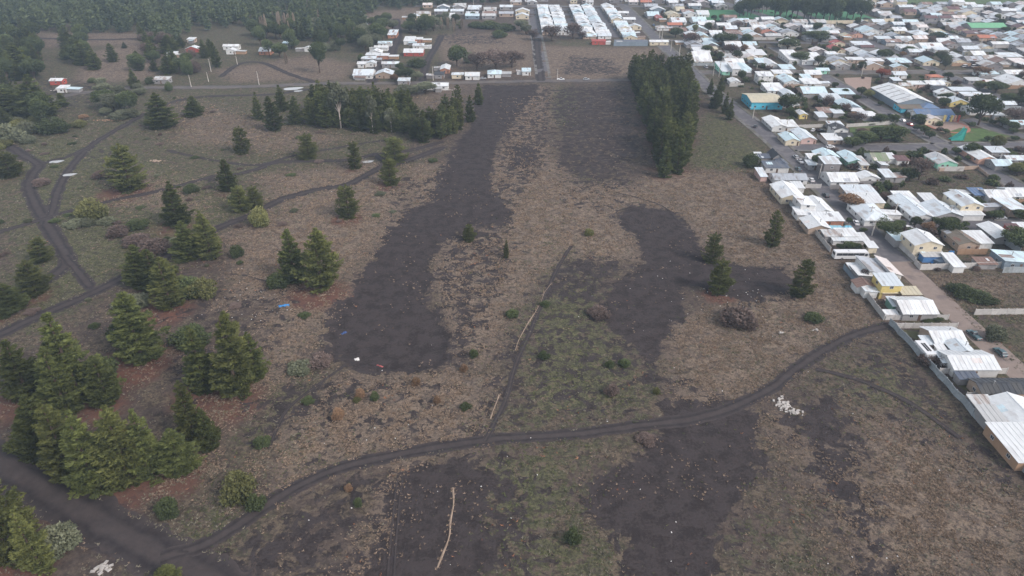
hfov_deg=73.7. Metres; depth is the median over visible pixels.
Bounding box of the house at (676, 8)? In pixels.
[673,6,684,11]
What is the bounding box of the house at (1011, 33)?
[1004,31,1019,36]
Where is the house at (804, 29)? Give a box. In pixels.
[802,27,821,31]
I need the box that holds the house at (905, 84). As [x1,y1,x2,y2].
[895,82,912,86]
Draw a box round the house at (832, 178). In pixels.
[820,171,859,185]
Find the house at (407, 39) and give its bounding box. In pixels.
[403,36,415,44]
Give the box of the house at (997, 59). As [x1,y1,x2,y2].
[987,56,1012,65]
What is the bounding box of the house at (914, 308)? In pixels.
[889,296,939,320]
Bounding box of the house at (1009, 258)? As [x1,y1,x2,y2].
[989,249,1023,268]
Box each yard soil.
[903,330,919,340]
[948,376,969,394]
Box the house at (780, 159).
[774,157,787,163]
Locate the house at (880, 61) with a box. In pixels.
[864,58,883,64]
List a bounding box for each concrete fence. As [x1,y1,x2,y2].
[815,229,830,251]
[867,293,885,319]
[885,314,949,319]
[889,318,1023,472]
[896,322,958,328]
[939,367,1008,373]
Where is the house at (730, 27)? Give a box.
[723,25,737,29]
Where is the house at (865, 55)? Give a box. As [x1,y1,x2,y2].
[857,53,877,58]
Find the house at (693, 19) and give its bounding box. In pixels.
[689,17,706,22]
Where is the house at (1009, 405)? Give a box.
[988,391,1023,421]
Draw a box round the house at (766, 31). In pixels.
[759,29,776,34]
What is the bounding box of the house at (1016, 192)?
[996,187,1023,198]
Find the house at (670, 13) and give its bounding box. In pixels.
[664,10,679,17]
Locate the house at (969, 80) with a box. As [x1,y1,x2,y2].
[962,77,982,83]
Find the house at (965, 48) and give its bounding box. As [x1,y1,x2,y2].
[957,46,979,51]
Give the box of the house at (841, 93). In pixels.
[829,88,854,97]
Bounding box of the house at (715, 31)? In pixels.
[707,29,721,35]
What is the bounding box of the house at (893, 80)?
[888,77,902,83]
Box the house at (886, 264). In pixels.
[874,255,902,279]
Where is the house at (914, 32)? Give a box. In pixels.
[905,30,929,37]
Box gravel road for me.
[50,78,698,101]
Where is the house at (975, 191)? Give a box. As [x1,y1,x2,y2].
[966,187,985,199]
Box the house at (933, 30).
[928,29,944,32]
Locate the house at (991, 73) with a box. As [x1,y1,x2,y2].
[972,69,998,77]
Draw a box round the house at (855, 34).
[849,31,862,37]
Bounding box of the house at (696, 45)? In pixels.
[690,44,707,48]
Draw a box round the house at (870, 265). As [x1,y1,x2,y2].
[855,255,886,274]
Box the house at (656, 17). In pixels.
[654,14,662,20]
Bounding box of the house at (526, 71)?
[522,68,530,75]
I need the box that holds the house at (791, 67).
[777,64,795,71]
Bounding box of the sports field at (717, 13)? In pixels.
[694,10,874,20]
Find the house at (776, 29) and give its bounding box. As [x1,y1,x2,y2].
[770,27,782,32]
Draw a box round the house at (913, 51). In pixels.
[904,49,925,54]
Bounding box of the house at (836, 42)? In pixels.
[829,39,845,46]
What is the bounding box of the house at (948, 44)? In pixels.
[940,40,961,47]
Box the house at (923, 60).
[914,55,940,65]
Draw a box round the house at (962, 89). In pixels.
[948,87,976,91]
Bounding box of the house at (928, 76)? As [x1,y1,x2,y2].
[925,74,942,79]
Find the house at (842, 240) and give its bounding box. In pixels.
[830,232,869,244]
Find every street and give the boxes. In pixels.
[379,5,894,8]
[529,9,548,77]
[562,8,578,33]
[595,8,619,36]
[619,4,908,261]
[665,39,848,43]
[701,70,997,73]
[724,2,979,22]
[770,47,1023,186]
[791,11,1023,109]
[793,142,1023,149]
[890,261,1023,377]
[892,221,1023,228]
[902,18,1023,58]
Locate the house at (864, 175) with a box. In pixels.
[856,170,880,180]
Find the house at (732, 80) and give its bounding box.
[727,77,740,84]
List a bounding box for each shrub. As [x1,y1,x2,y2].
[0,123,25,141]
[0,139,12,146]
[0,251,10,256]
[0,313,11,319]
[7,120,23,127]
[8,134,24,140]
[15,120,38,134]
[17,134,36,143]
[22,218,31,222]
[23,307,40,315]
[26,116,41,122]
[31,177,51,186]
[32,116,71,134]
[40,520,82,561]
[47,218,61,222]
[62,217,87,228]
[71,119,87,127]
[72,197,108,218]
[76,217,97,226]
[78,114,88,118]
[86,355,118,378]
[87,77,95,82]
[88,322,100,329]
[90,170,110,178]
[97,216,117,225]
[105,224,129,238]
[105,321,121,347]
[108,109,140,120]
[108,292,149,308]
[120,232,149,247]
[124,217,149,230]
[137,237,171,255]
[144,77,154,83]
[152,495,179,520]
[164,81,172,90]
[164,322,211,350]
[166,275,198,298]
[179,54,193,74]
[182,183,199,193]
[186,276,218,300]
[191,59,201,72]
[202,185,211,189]
[217,469,257,507]
[228,302,241,309]
[229,244,244,257]
[233,224,242,227]
[244,493,267,512]
[247,205,269,227]
[252,435,270,449]
[266,272,290,289]
[277,221,287,226]
[287,358,312,376]
[289,208,298,211]
[298,311,311,318]
[301,395,314,405]
[306,351,332,369]
[314,159,323,162]
[327,40,340,51]
[331,407,344,420]
[343,483,352,492]
[352,396,360,403]
[353,497,361,507]
[355,388,364,397]
[370,391,379,401]
[371,213,379,217]
[374,191,385,195]
[406,57,426,67]
[411,377,419,385]
[428,158,437,162]
[433,395,440,403]
[459,364,468,371]
[459,401,472,411]
[463,51,474,62]
[467,21,482,27]
[469,349,478,358]
[478,20,500,28]
[492,30,507,37]
[495,23,515,31]
[505,308,518,318]
[537,350,550,360]
[539,300,550,307]
[563,526,582,546]
[584,228,593,235]
[586,304,611,319]
[603,383,619,396]
[605,360,614,368]
[617,358,630,368]
[635,431,656,447]
[652,387,660,394]
[718,305,758,331]
[742,152,761,167]
[790,112,797,117]
[803,311,824,323]
[868,163,878,169]
[916,353,936,366]
[923,318,936,322]
[931,356,946,367]
[944,282,976,299]
[957,286,992,303]
[968,291,1000,305]
[973,266,981,271]
[985,324,1008,341]
[988,174,1000,180]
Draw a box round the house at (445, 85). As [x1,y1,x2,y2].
[427,82,448,89]
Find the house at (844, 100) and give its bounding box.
[833,98,861,110]
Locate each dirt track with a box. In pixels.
[0,147,443,337]
[0,175,214,233]
[0,439,250,575]
[5,145,77,293]
[36,143,97,165]
[40,38,136,39]
[40,114,143,224]
[58,254,95,287]
[149,89,306,108]
[160,321,891,566]
[165,140,383,165]
[210,141,442,180]
[218,61,313,81]
[267,364,345,447]
[366,19,402,82]
[370,153,385,169]
[387,475,398,575]
[393,475,403,575]
[418,36,443,79]
[482,246,572,441]
[532,39,545,80]
[616,192,678,220]
[707,279,791,282]
[816,368,961,437]
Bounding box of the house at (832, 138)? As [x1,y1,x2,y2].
[820,133,843,143]
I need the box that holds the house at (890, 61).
[885,58,912,65]
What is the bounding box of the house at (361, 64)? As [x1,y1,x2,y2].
[357,61,366,67]
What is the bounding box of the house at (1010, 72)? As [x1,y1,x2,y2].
[998,69,1023,77]
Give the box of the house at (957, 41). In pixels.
[951,39,971,43]
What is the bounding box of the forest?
[0,0,499,40]
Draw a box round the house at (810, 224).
[799,214,831,233]
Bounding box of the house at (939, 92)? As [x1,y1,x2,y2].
[933,88,955,96]
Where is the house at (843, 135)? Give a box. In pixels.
[837,133,854,141]
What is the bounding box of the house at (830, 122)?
[825,121,844,128]
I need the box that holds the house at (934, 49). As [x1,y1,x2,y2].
[931,47,949,52]
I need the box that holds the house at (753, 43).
[741,41,756,46]
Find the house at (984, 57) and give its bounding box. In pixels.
[978,55,1003,59]
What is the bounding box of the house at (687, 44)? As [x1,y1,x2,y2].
[684,40,700,47]
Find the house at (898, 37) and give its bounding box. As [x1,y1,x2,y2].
[891,36,912,38]
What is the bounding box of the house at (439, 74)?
[434,71,444,78]
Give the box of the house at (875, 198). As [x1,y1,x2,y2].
[850,192,885,207]
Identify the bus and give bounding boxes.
[831,249,869,259]
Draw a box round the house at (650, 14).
[645,11,659,18]
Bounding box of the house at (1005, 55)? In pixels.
[994,52,1023,58]
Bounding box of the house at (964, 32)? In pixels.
[961,30,982,35]
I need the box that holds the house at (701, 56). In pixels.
[687,51,712,64]
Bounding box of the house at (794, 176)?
[769,172,808,184]
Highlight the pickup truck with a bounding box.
[966,329,982,340]
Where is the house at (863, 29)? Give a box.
[853,25,882,34]
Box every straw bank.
[437,487,454,567]
[490,395,499,418]
[515,283,551,349]
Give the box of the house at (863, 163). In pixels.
[855,156,869,169]
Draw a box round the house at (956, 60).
[950,56,966,64]
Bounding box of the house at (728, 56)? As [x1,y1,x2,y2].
[722,54,736,58]
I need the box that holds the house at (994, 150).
[984,146,1010,154]
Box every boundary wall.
[614,42,647,45]
[774,20,854,23]
[798,124,822,127]
[805,184,821,187]
[816,134,827,144]
[846,121,892,126]
[865,18,893,21]
[899,243,916,260]
[913,258,921,268]
[919,261,1001,269]
[939,165,978,170]
[974,308,1023,314]
[977,166,1003,186]
[1005,239,1021,250]
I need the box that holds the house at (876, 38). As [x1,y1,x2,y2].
[873,36,891,41]
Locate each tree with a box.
[0,24,21,39]
[0,33,13,45]
[0,57,12,82]
[0,83,14,102]
[0,88,24,116]
[0,108,12,125]
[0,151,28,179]
[0,283,30,315]
[0,339,45,404]
[0,478,47,569]
[1,43,39,77]
[1,415,40,462]
[2,393,65,464]
[5,53,22,80]
[7,509,56,575]
[10,74,63,119]
[12,81,22,100]
[13,259,56,298]
[18,57,44,80]
[21,28,32,38]
[23,91,49,112]
[25,36,44,53]
[26,237,55,263]
[27,97,50,120]
[29,44,44,64]
[31,403,84,483]
[32,347,85,418]
[33,311,104,410]
[55,92,70,106]
[56,30,65,46]
[57,25,71,40]
[57,49,65,59]
[57,410,122,499]
[61,38,74,50]
[61,52,74,61]
[65,44,81,52]
[69,33,87,40]
[70,39,88,65]
[74,39,90,50]
[82,355,126,408]
[84,48,101,69]
[85,404,150,496]
[89,88,112,106]
[91,83,112,89]
[93,78,106,84]
[93,423,123,466]
[99,92,118,111]
[99,107,112,114]
[99,143,148,194]
[104,43,118,61]
[105,291,171,366]
[109,85,123,93]
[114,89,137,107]
[118,244,147,290]
[121,108,137,114]
[125,408,168,486]
[126,53,145,70]
[126,69,140,88]
[131,51,145,70]
[131,87,146,94]
[131,249,162,292]
[132,83,143,89]
[136,23,141,40]
[137,43,152,50]
[140,31,154,50]
[143,38,159,55]
[143,92,180,129]
[144,37,157,59]
[146,50,160,61]
[146,257,189,310]
[148,36,156,45]
[148,58,159,71]
[153,31,165,45]
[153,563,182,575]
[155,256,179,274]
[156,428,207,478]
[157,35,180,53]
[157,52,178,74]
[158,181,194,227]
[166,44,176,60]
[167,220,201,263]
[170,380,204,442]
[171,57,182,70]
[176,34,185,47]
[178,325,221,395]
[179,52,192,59]
[182,96,204,117]
[183,49,196,60]
[188,210,223,260]
[192,409,221,453]
[197,39,210,58]
[205,39,216,55]
[207,311,255,401]
[209,42,222,67]
[214,159,237,191]
[226,185,251,213]
[231,126,251,154]
[240,332,271,383]
[244,185,263,210]
[246,19,258,31]
[250,25,265,45]
[250,92,264,120]
[257,23,267,32]
[261,39,273,55]
[261,96,285,131]
[263,14,267,37]
[267,21,279,38]
[271,42,287,57]
[274,85,291,111]
[276,13,280,37]
[276,24,289,33]
[276,228,309,284]
[281,29,296,48]
[284,52,287,63]
[286,17,296,31]
[286,39,299,48]
[287,96,304,124]
[290,227,344,294]
[294,132,317,160]
[295,27,298,37]
[298,23,306,40]
[301,96,315,124]
[305,102,316,125]
[308,40,326,72]
[308,84,314,99]
[312,88,323,112]
[314,23,318,40]
[314,103,331,126]
[315,101,335,127]
[316,91,330,117]
[318,84,327,96]
[324,80,330,91]
[326,81,348,127]
[330,97,343,118]
[332,23,344,37]
[332,104,342,127]
[334,38,345,45]
[334,184,362,220]
[337,103,346,122]
[340,15,350,25]
[342,96,355,116]
[342,106,355,127]
[345,25,353,42]
[345,141,361,169]
[346,20,355,31]
[347,88,359,100]
[349,94,356,114]
[350,18,358,25]
[350,111,366,131]
[352,27,366,46]
[353,99,363,119]
[354,86,365,109]
[356,16,365,23]
[357,36,372,52]
[359,25,372,35]
[359,92,366,110]
[364,87,377,108]
[365,95,376,130]
[366,17,374,23]
[367,109,382,133]
[368,22,387,43]
[370,33,383,44]
[371,86,379,97]
[375,92,380,110]
[376,104,386,120]
[376,110,390,129]
[377,90,386,108]
[377,158,400,186]
[378,19,387,26]
[379,136,409,163]
[381,12,391,19]
[383,106,397,132]
[384,108,396,131]
[385,95,399,109]
[387,19,397,28]
[389,101,400,119]
[390,74,397,80]
[391,109,401,130]
[392,83,419,93]
[393,97,402,112]
[394,67,414,76]
[394,113,409,132]
[395,63,403,68]
[397,87,407,111]
[400,21,414,30]
[400,98,407,113]
[402,106,411,122]
[404,89,417,113]
[407,13,416,18]
[407,103,420,127]
[408,71,423,80]
[408,114,417,138]
[408,118,419,137]
[412,24,421,33]
[413,81,436,92]
[414,14,434,34]
[416,110,431,143]
[423,119,434,138]
[424,106,434,127]
[427,108,438,137]
[432,16,442,30]
[435,103,444,114]
[435,111,448,138]
[440,94,450,116]
[441,12,449,16]
[441,107,453,135]
[442,16,450,24]
[447,44,468,66]
[448,91,454,112]
[448,105,459,133]
[450,14,460,22]
[450,99,463,129]
[454,85,462,118]
[462,224,476,242]
[463,95,475,122]
[468,52,485,70]
[472,83,483,104]
[478,48,512,69]
[500,50,525,67]
[503,239,508,258]
[514,19,528,30]
[520,24,531,33]
[525,29,538,39]
[542,24,561,40]
[563,22,583,38]
[577,31,586,38]
[626,55,633,78]
[628,53,642,82]
[630,61,641,83]
[631,64,643,87]
[631,71,641,94]
[634,72,644,100]
[635,63,647,91]
[635,71,648,105]
[636,81,649,111]
[639,72,652,91]
[639,88,654,126]
[641,84,654,107]
[642,51,651,68]
[644,94,661,127]
[645,105,659,141]
[646,57,652,71]
[650,70,655,85]
[650,114,667,151]
[651,49,655,60]
[651,105,666,140]
[652,54,658,63]
[652,124,671,167]
[653,65,660,78]
[653,77,660,93]
[654,118,677,143]
[655,84,673,103]
[655,140,673,177]
[656,66,665,76]
[656,124,675,164]
[657,53,664,67]
[659,94,664,112]
[661,70,667,87]
[663,71,671,92]
[663,103,671,119]
[665,114,676,130]
[666,59,670,74]
[669,128,677,161]
[670,27,683,37]
[671,129,686,174]
[673,132,694,159]
[675,53,683,65]
[677,58,687,77]
[679,123,693,168]
[680,93,698,127]
[681,111,694,145]
[683,32,703,41]
[684,52,694,74]
[685,70,694,88]
[689,79,700,103]
[690,109,698,139]
[692,24,698,31]
[692,86,700,113]
[700,232,723,263]
[701,45,712,50]
[705,22,711,28]
[706,78,714,94]
[707,258,737,296]
[708,90,721,108]
[712,32,737,40]
[715,89,722,105]
[716,51,723,59]
[716,75,725,91]
[719,84,723,98]
[721,44,742,53]
[721,92,729,113]
[725,98,734,119]
[732,50,742,56]
[734,2,744,15]
[737,70,746,78]
[740,44,748,50]
[741,33,753,41]
[744,0,754,14]
[750,0,759,14]
[751,67,759,74]
[754,27,761,33]
[757,0,766,12]
[762,0,769,11]
[763,210,785,247]
[769,0,776,16]
[773,0,790,16]
[778,38,800,48]
[778,93,800,107]
[785,0,792,17]
[785,106,795,115]
[786,259,818,298]
[789,0,800,17]
[791,51,809,59]
[798,0,814,18]
[801,30,830,39]
[811,154,821,161]
[812,0,825,18]
[813,22,822,28]
[814,55,826,65]
[819,0,828,18]
[822,95,835,106]
[825,0,839,19]
[828,0,846,19]
[831,46,840,50]
[831,82,838,86]
[831,104,842,109]
[836,243,844,248]
[838,193,865,204]
[839,103,851,111]
[840,0,851,17]
[843,241,854,248]
[844,136,863,146]
[848,0,859,18]
[849,112,867,121]
[851,0,874,17]
[852,95,861,100]
[853,243,861,248]
[854,17,860,23]
[854,130,879,143]
[855,127,869,133]
[857,61,866,69]
[857,86,866,93]
[863,90,875,97]
[870,126,896,141]
[872,113,890,122]
[875,68,890,76]
[875,221,903,234]
[876,49,894,56]
[876,213,889,222]
[880,191,891,198]
[885,125,911,136]
[888,114,900,122]
[894,219,906,225]
[900,167,920,180]
[902,46,917,49]
[910,157,934,179]
[910,216,923,227]
[913,113,927,122]
[913,124,921,130]
[919,50,933,56]
[920,125,930,134]
[920,221,935,229]
[925,130,935,138]
[928,36,936,42]
[929,31,948,37]
[932,217,940,224]
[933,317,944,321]
[936,216,965,230]
[937,50,949,61]
[938,55,953,60]
[938,97,951,105]
[939,93,954,97]
[942,57,952,69]
[942,72,953,78]
[951,147,960,153]
[963,142,980,150]
[965,93,1004,125]
[971,66,993,73]
[973,81,985,89]
[984,80,1010,92]
[984,135,993,140]
[986,210,1004,219]
[990,135,1007,145]
[996,117,1009,126]
[998,18,1006,22]
[1000,93,1015,100]
[1000,225,1023,247]
[1001,27,1010,31]
[1003,107,1023,119]
[1006,121,1020,128]
[1008,128,1019,133]
[1008,162,1023,173]
[1011,135,1020,140]
[1012,209,1023,219]
[1013,96,1023,104]
[1017,87,1023,95]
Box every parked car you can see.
[852,220,859,225]
[992,347,1008,356]
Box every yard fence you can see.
[694,62,714,65]
[729,83,743,86]
[754,37,764,39]
[765,37,783,39]
[781,46,800,48]
[783,84,803,87]
[802,95,818,97]
[829,185,839,189]
[859,181,884,185]
[861,48,877,50]
[862,117,882,120]
[886,43,904,45]
[930,78,946,80]
[937,166,964,170]
[952,63,970,65]
[957,249,987,253]
[958,43,974,45]
[966,34,985,36]
[981,49,997,51]
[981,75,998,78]
[992,45,1008,47]
[1002,267,1023,272]
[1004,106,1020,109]
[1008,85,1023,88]
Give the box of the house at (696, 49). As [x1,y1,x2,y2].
[691,47,710,51]
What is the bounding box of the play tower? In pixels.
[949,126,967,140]
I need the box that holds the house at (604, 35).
[597,33,611,38]
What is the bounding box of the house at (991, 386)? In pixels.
[966,378,1023,396]
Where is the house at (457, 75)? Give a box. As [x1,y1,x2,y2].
[451,72,463,78]
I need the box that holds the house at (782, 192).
[769,180,803,203]
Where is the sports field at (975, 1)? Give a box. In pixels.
[907,0,1023,3]
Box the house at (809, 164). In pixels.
[804,159,816,169]
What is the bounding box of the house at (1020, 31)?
[1013,29,1023,33]
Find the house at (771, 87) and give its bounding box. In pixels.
[760,82,783,94]
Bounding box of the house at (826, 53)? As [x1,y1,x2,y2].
[824,51,837,55]
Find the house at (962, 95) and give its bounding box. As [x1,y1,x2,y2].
[958,92,982,98]
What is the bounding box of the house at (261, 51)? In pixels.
[258,47,273,54]
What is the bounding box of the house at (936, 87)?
[930,86,950,89]
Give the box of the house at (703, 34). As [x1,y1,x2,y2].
[695,31,708,37]
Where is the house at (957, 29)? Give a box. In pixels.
[952,26,969,32]
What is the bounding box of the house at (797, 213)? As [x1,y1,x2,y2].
[791,206,815,220]
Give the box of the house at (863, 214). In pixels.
[846,203,893,225]
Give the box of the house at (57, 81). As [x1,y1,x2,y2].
[49,76,66,84]
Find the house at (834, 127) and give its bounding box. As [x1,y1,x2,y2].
[827,122,848,132]
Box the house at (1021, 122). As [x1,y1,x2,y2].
[999,120,1023,128]
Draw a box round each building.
[778,49,800,63]
[793,52,825,64]
[816,156,841,173]
[893,102,924,112]
[907,109,954,119]
[920,102,939,108]
[923,114,942,124]
[960,23,1006,31]
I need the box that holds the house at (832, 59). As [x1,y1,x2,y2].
[825,55,848,64]
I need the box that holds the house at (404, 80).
[397,77,410,84]
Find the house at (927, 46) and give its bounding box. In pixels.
[914,43,943,50]
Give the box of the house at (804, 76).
[799,74,811,77]
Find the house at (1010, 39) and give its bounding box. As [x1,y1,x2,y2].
[1002,36,1023,42]
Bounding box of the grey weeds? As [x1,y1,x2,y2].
[0,95,1023,575]
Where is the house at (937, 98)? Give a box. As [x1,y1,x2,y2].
[935,96,946,103]
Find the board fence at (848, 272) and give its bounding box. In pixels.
[843,264,854,278]
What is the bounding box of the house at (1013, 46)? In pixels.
[1008,41,1023,51]
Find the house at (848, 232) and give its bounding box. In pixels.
[833,227,859,236]
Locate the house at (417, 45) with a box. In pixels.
[412,43,424,47]
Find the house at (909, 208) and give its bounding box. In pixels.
[887,192,936,222]
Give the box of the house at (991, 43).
[987,41,1008,46]
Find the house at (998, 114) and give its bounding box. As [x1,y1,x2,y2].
[991,111,1007,119]
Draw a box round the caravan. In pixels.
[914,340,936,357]
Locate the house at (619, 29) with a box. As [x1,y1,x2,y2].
[618,28,631,33]
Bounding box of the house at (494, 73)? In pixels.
[487,70,501,77]
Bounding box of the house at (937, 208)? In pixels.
[920,199,964,221]
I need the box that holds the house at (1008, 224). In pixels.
[1003,223,1019,229]
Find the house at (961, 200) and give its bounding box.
[942,189,985,210]
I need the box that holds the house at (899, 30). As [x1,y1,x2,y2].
[888,27,907,33]
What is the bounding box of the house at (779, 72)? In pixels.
[771,70,792,76]
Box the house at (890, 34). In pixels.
[883,31,901,36]
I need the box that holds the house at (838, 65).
[830,61,850,69]
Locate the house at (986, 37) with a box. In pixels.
[973,35,996,40]
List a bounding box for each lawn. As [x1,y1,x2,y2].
[850,125,895,140]
[951,128,1009,140]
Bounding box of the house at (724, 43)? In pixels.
[722,41,741,45]
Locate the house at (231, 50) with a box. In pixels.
[226,47,237,53]
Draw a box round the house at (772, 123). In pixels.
[761,115,787,131]
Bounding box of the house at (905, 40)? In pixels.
[901,37,916,43]
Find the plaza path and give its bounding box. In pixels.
[927,120,970,132]
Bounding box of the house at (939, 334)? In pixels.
[919,326,968,347]
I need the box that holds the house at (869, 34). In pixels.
[864,32,879,37]
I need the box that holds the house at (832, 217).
[809,211,844,225]
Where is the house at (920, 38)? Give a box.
[911,35,928,41]
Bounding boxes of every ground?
[0,0,1023,575]
[929,119,968,131]
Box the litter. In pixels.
[48,154,939,564]
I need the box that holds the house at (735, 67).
[727,62,740,75]
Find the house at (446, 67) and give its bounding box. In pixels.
[440,63,450,73]
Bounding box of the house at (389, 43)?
[378,41,392,45]
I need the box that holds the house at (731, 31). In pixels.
[724,30,742,33]
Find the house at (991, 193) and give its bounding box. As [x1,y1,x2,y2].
[978,189,1011,202]
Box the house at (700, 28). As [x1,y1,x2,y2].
[686,24,707,31]
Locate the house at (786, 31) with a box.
[778,28,799,35]
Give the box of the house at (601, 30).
[595,29,608,32]
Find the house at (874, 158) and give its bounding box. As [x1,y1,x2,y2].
[863,153,889,164]
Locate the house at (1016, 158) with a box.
[999,153,1023,161]
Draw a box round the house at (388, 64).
[381,61,399,67]
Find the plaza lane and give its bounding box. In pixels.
[961,118,1023,137]
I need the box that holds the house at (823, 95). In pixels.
[818,93,840,99]
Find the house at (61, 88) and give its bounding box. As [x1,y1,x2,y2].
[55,85,69,92]
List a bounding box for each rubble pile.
[90,560,113,575]
[773,395,791,411]
[788,408,803,415]
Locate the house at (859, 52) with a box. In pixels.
[853,49,874,55]
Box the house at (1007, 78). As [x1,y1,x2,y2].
[993,73,1023,84]
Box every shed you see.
[66,87,82,92]
[236,50,246,53]
[295,47,304,51]
[354,76,365,79]
[388,55,398,58]
[423,38,431,41]
[424,45,431,48]
[426,73,433,78]
[434,66,440,70]
[435,86,441,91]
[502,71,511,76]
[637,36,645,39]
[675,41,683,44]
[754,167,767,181]
[756,153,771,162]
[780,119,798,130]
[789,181,805,192]
[813,111,827,120]
[815,107,832,116]
[820,229,843,241]
[829,108,844,117]
[829,225,842,228]
[842,36,851,39]
[845,262,857,269]
[848,108,864,112]
[849,264,872,279]
[850,277,875,293]
[860,286,878,297]
[863,241,878,252]
[876,161,889,168]
[877,169,896,182]
[879,73,892,77]
[880,309,898,318]
[881,152,894,163]
[881,209,901,218]
[881,292,900,298]
[884,296,896,308]
[885,231,900,246]
[890,191,919,203]
[894,172,905,182]
[900,286,922,295]
[916,192,937,201]
[918,250,942,262]
[918,335,934,348]
[933,344,947,350]
[934,351,946,367]
[940,252,965,272]
[949,189,971,194]
[950,205,985,220]
[952,371,979,384]
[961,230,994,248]
[966,394,989,407]
[971,257,998,268]
[974,404,1007,428]
[978,112,991,118]
[982,203,1002,211]
[999,62,1010,66]
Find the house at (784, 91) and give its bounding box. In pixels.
[779,88,796,96]
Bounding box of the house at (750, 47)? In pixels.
[735,45,755,50]
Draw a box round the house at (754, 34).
[748,32,762,37]
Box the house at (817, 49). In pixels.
[808,46,825,52]
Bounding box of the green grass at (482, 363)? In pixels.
[0,95,1023,575]
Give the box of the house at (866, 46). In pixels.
[858,45,874,48]
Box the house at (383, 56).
[375,53,389,59]
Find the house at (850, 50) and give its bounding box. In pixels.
[845,46,861,54]
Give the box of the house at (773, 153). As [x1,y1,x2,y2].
[766,148,782,160]
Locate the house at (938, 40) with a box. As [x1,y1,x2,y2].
[930,38,949,42]
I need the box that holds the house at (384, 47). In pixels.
[374,45,388,50]
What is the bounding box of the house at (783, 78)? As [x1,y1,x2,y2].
[775,73,800,85]
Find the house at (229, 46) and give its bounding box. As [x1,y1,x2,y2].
[222,44,240,49]
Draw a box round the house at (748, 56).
[739,53,757,59]
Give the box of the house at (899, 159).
[892,155,909,164]
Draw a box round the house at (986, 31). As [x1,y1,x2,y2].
[979,29,993,34]
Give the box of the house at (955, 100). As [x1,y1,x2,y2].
[946,96,968,106]
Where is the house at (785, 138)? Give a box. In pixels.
[777,131,800,145]
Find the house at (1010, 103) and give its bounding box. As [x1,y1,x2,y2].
[998,101,1016,108]
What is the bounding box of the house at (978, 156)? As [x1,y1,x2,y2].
[957,144,996,163]
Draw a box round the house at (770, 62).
[763,57,776,68]
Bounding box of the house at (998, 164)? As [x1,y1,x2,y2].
[984,158,1012,170]
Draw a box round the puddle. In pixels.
[284,87,303,89]
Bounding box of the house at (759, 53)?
[745,49,766,57]
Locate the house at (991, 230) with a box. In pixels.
[976,221,1007,243]
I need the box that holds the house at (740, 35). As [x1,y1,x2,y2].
[729,31,742,38]
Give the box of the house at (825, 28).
[821,26,833,30]
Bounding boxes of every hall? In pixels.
[741,93,782,108]
[870,82,932,107]
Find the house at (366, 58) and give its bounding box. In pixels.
[361,56,376,60]
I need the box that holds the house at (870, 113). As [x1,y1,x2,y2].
[856,111,875,119]
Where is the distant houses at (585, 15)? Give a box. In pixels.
[416,0,1023,31]
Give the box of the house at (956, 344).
[944,338,973,351]
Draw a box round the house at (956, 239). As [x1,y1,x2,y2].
[940,228,981,250]
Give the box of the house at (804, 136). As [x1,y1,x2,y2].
[790,127,816,143]
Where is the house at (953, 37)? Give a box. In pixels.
[945,36,959,39]
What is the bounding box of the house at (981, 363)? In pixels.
[936,350,1001,376]
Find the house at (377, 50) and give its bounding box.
[369,48,382,52]
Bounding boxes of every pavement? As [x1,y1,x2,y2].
[433,5,894,7]
[526,8,537,73]
[534,8,551,77]
[599,8,620,36]
[617,4,881,256]
[626,4,913,261]
[700,70,995,70]
[768,47,1005,185]
[779,47,1023,183]
[789,11,976,91]
[795,149,951,150]
[799,11,1023,105]
[799,141,1023,144]
[892,219,1023,220]
[904,18,1023,57]
[922,73,971,73]
[960,119,1023,138]
[972,118,1023,133]
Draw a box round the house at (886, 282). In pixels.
[871,272,903,298]
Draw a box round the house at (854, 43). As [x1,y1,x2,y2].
[849,41,871,46]
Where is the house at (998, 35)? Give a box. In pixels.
[989,31,1008,38]
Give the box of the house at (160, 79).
[152,76,172,83]
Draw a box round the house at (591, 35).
[583,33,596,38]
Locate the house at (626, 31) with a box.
[620,30,634,34]
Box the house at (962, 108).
[960,105,981,114]
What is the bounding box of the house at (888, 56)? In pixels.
[876,54,899,61]
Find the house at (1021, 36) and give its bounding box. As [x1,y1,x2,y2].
[1014,34,1023,39]
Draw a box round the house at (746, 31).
[741,29,753,34]
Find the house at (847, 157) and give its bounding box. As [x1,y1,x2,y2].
[836,149,860,165]
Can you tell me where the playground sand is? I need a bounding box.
[844,77,871,88]
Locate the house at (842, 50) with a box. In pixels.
[826,44,846,53]
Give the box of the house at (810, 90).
[795,86,827,95]
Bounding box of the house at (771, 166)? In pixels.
[761,160,789,172]
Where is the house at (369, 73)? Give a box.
[352,69,375,78]
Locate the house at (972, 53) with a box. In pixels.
[964,51,986,55]
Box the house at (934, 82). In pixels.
[923,79,945,85]
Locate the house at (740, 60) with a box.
[722,58,744,63]
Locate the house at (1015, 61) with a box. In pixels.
[1006,58,1023,65]
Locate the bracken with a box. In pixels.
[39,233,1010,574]
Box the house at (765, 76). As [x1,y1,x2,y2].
[754,71,773,83]
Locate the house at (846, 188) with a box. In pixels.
[838,184,877,194]
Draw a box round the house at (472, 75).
[465,72,479,79]
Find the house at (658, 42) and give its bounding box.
[648,40,668,44]
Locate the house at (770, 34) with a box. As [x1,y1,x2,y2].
[763,32,781,38]
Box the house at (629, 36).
[623,33,637,39]
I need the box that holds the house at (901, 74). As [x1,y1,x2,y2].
[890,71,907,78]
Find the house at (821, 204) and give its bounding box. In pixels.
[808,195,833,210]
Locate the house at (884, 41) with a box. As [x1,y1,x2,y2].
[881,39,901,44]
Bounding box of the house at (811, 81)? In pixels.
[799,78,821,85]
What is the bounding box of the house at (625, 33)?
[621,32,635,37]
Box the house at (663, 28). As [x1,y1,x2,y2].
[655,25,668,30]
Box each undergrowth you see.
[659,2,1023,241]
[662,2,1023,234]

